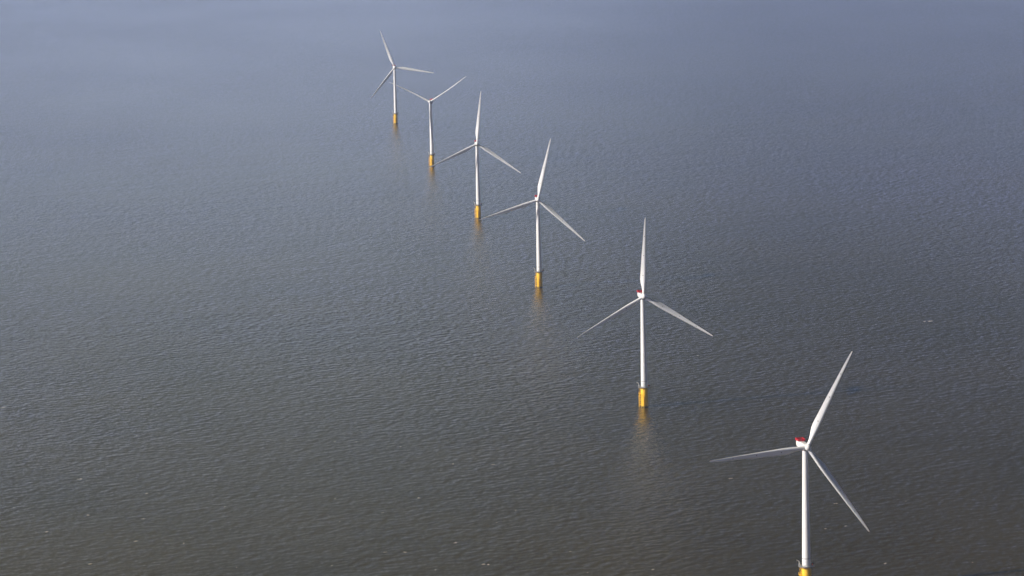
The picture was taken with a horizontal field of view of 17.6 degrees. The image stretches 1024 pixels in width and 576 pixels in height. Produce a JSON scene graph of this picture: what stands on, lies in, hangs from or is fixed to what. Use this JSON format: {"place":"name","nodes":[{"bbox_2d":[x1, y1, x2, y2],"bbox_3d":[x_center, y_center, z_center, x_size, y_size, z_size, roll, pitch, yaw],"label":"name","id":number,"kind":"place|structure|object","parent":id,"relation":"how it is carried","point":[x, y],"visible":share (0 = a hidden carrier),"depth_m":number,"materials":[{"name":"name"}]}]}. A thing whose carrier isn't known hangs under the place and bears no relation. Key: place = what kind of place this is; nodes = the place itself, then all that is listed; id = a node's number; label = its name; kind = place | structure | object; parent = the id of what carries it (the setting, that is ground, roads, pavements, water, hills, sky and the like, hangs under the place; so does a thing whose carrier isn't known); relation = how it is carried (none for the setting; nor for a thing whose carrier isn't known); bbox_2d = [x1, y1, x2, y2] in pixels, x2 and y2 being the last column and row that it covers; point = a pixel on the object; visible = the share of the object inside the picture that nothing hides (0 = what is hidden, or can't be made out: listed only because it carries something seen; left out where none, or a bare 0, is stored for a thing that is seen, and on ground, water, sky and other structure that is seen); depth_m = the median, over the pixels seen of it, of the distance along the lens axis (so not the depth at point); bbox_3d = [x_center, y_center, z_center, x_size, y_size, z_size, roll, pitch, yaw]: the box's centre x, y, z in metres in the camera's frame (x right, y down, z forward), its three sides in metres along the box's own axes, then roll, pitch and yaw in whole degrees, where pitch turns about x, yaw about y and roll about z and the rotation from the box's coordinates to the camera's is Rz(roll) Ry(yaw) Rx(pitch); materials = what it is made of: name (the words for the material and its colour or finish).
{"place":"outdoors","nodes":[
{"label":"outdoors","id":0,"kind":"place"},
{"bbox_2d":[0,0,1023,575],"bbox_3d":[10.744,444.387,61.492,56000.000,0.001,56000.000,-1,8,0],"label":"sea","id":1,"kind":"structure","parent":0,"point":[386,364],"depth_m":3279.03,"materials":[{"name":"liquid"}]},
{"bbox_2d":[371,31,432,123],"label":"wind turbine","id":2,"kind":"object","parent":1,"relation":"in","point":[395,113],"visible":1,"depth_m":5140.91,"materials":[{"name":"white metal"}]},
{"bbox_2d":[392,77,464,165],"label":"wind turbine","id":3,"kind":"object","parent":1,"relation":"in","point":[432,153],"visible":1,"depth_m":4475.92,"materials":[{"name":"white metal"}]},
{"bbox_2d":[431,92,519,217],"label":"wind turbine","id":4,"kind":"object","parent":1,"relation":"in","point":[478,204],"visible":1,"depth_m":3855.47,"materials":[{"name":"white metal"}]},
{"bbox_2d":[479,139,584,287],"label":"wind turbine","id":5,"kind":"object","parent":1,"relation":"in","point":[539,271],"visible":1,"depth_m":3259.35,"materials":[{"name":"white metal"}]},
{"bbox_2d":[578,218,711,407],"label":"wind turbine","id":6,"kind":"object","parent":1,"relation":"in","point":[643,387],"visible":1,"depth_m":2573.59,"materials":[{"name":"white metal"}]},
{"bbox_2d":[710,352,868,575],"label":"wind turbine","id":7,"kind":"object","parent":1,"relation":"in","point":[806,566],"visible":1,"depth_m":1937.84,"materials":[{"name":"white metal"}]}
]}

